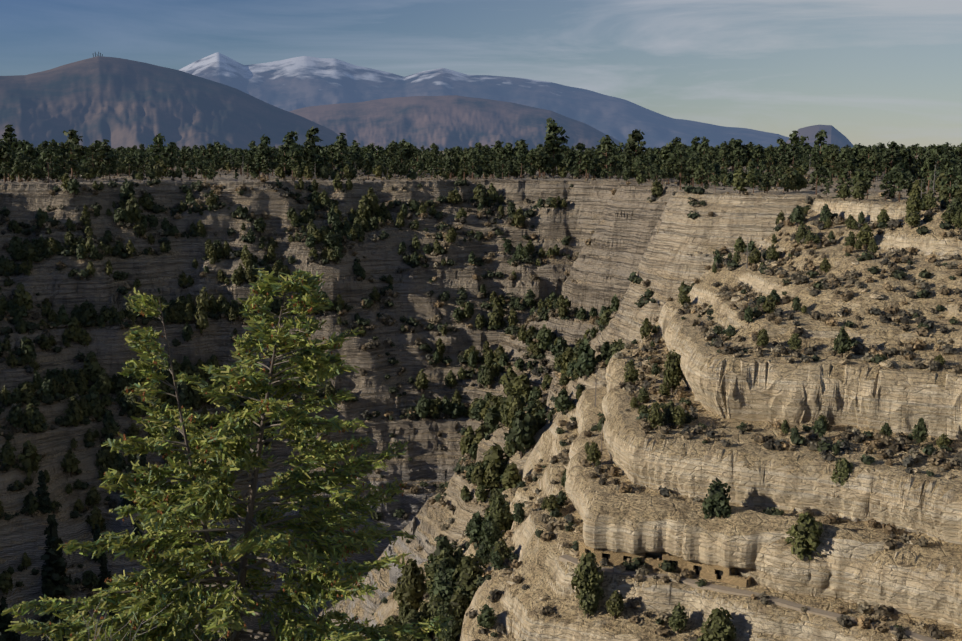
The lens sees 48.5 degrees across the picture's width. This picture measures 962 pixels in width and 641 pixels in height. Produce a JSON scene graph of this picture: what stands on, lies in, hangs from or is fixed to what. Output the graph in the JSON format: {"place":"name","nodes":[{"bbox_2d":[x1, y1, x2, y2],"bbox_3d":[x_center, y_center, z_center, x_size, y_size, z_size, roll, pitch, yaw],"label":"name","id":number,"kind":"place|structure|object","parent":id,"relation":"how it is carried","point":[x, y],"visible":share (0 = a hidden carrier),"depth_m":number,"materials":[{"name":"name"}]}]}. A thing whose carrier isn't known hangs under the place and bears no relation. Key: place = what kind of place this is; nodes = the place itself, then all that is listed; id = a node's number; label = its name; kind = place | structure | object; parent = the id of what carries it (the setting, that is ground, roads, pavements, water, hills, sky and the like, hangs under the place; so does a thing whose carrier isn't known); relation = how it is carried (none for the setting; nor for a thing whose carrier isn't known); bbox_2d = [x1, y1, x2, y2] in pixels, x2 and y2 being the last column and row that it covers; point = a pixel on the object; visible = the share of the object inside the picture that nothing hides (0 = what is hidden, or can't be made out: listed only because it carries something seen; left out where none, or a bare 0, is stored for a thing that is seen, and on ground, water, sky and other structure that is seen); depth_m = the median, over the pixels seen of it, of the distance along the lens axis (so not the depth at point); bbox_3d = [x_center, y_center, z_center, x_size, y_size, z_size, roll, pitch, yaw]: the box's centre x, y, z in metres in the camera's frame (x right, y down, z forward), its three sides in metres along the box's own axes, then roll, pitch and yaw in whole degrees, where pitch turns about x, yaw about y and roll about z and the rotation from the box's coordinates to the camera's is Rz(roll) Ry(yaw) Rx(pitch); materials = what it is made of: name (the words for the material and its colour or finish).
{"place":"outdoors","nodes":[
{"label":"outdoors","id":0,"kind":"place"},
{"bbox_2d":[289,95,624,150],"bbox_3d":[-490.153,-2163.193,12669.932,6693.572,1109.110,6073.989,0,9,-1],"label":"mountain ridge","id":1,"kind":"structure","parent":0,"point":[447,121],"depth_m":12728.86,"materials":[{"name":"stone"}]},
{"bbox_2d":[0,151,961,640],"bbox_3d":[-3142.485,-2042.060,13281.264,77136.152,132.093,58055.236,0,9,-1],"label":"canyon ground","id":2,"kind":"structure","parent":0,"point":[658,243],"depth_m":247.94,"materials":[{"name":"beige stone"}]},
{"bbox_2d":[40,514,142,640],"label":"fir trees","id":3,"kind":"object","parent":2,"relation":"on","point":[54,566],"visible":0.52,"depth_m":262.64,"materials":[{"name":"green plant"}]},
{"bbox_2d":[40,599,225,640],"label":"bare shrub","id":4,"kind":"object","parent":2,"relation":"on","point":[111,627],"visible":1,"depth_m":17.97,"materials":[{"name":"brown plant"}]},
{"bbox_2d":[0,433,303,640],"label":"conifer trees","id":5,"kind":"object","parent":2,"relation":"on","point":[44,501],"visible":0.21,"depth_m":269.69,"materials":[{"name":"green plant"}]},
{"bbox_2d":[0,56,351,150],"bbox_3d":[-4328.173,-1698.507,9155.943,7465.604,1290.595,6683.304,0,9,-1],"label":"mountain","id":6,"kind":"structure","parent":2,"relation":"on","point":[119,102],"depth_m":9235.35,"materials":[{"name":"stone"}]},
{"bbox_2d":[1,268,452,640],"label":"douglas fir tree","id":7,"kind":"object","parent":2,"relation":"on","point":[227,570],"visible":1,"depth_m":35.45,"materials":[{"name":"green plant"}]},
{"bbox_2d":[0,173,807,594],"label":"trees","id":8,"kind":"object","parent":2,"relation":"on","point":[490,471],"visible":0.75,"depth_m":314.58,"materials":[{"name":"green plant"}]},
{"bbox_2d":[0,164,950,201],"bbox_3d":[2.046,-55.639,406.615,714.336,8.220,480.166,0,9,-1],"label":"plateau shrubs","id":9,"kind":"object","parent":2,"relation":"on","point":[813,186],"visible":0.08,"depth_m":369.57,"materials":[{"name":"green plant"}]},
{"bbox_2d":[0,175,961,640],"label":"shrubs","id":10,"kind":"object","parent":2,"relation":"on","point":[856,435],"visible":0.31,"depth_m":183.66,"materials":[{"name":"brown plant"}]},
{"bbox_2d":[0,117,961,201],"bbox_3d":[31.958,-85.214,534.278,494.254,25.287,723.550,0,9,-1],"label":"trees","id":11,"kind":"object","parent":2,"relation":"on","point":[520,157],"visible":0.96,"depth_m":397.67,"materials":[{"name":"green plant"}]},
{"bbox_2d":[0,154,961,202],"bbox_3d":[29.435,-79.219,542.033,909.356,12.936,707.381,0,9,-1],"label":"trees","id":12,"kind":"object","parent":2,"relation":"on","point":[739,179],"visible":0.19,"depth_m":376.01,"materials":[{"name":"green plant"}]},
{"bbox_2d":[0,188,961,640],"bbox_3d":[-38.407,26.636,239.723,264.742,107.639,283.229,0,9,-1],"label":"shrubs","id":13,"kind":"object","parent":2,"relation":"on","point":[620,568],"visible":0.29,"depth_m":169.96,"materials":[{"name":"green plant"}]},
{"bbox_2d":[31,142,960,157],"bbox_3d":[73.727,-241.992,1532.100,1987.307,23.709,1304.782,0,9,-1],"label":"trees","id":14,"kind":"object","parent":2,"relation":"on","point":[426,151],"visible":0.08,"depth_m":1185.05,"materials":[{"name":"green plant"}]},
{"bbox_2d":[77,154,939,453],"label":"trees","id":15,"kind":"object","parent":2,"relation":"on","point":[747,266],"visible":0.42,"depth_m":206.98,"materials":[{"name":"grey plant"}]},
{"bbox_2d":[579,540,751,586],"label":"cliff dwelling masonry rooms","id":16,"kind":"object","parent":2,"relation":"on","point":[718,573],"visible":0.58,"depth_m":145.00,"materials":[{"name":"beige stone"}]},
{"bbox_2d":[380,189,961,640],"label":"trees","id":17,"kind":"object","parent":2,"relation":"on","point":[452,575],"visible":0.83,"depth_m":172.73,"materials":[{"name":"green plant"}]},
{"bbox_2d":[583,490,884,573],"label":"cliff alcove","id":18,"kind":"object","parent":2,"relation":"on","point":[637,523],"visible":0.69,"depth_m":143.01},
{"bbox_2d":[0,0,961,148],"label":"sky","id":19,"kind":"structure","parent":0,"point":[873,71],"materials":[{"name":"blue"}]},
{"bbox_2d":[179,52,788,150],"bbox_3d":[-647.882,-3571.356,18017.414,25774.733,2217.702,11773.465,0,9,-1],"label":"mountain peaks","id":20,"kind":"object","parent":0,"point":[291,84],"visible":0.29,"depth_m":19009.09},
{"bbox_2d":[559,554,939,640],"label":"trail","id":21,"kind":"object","parent":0,"point":[565,558],"depth_m":137.93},
{"bbox_2d":[786,125,852,150],"bbox_3d":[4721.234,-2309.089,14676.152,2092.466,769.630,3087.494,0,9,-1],"label":"distant mountain","id":22,"kind":"structure","parent":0,"point":[837,137],"depth_m":14793.52,"materials":[{"name":"blue stone"}]}
]}

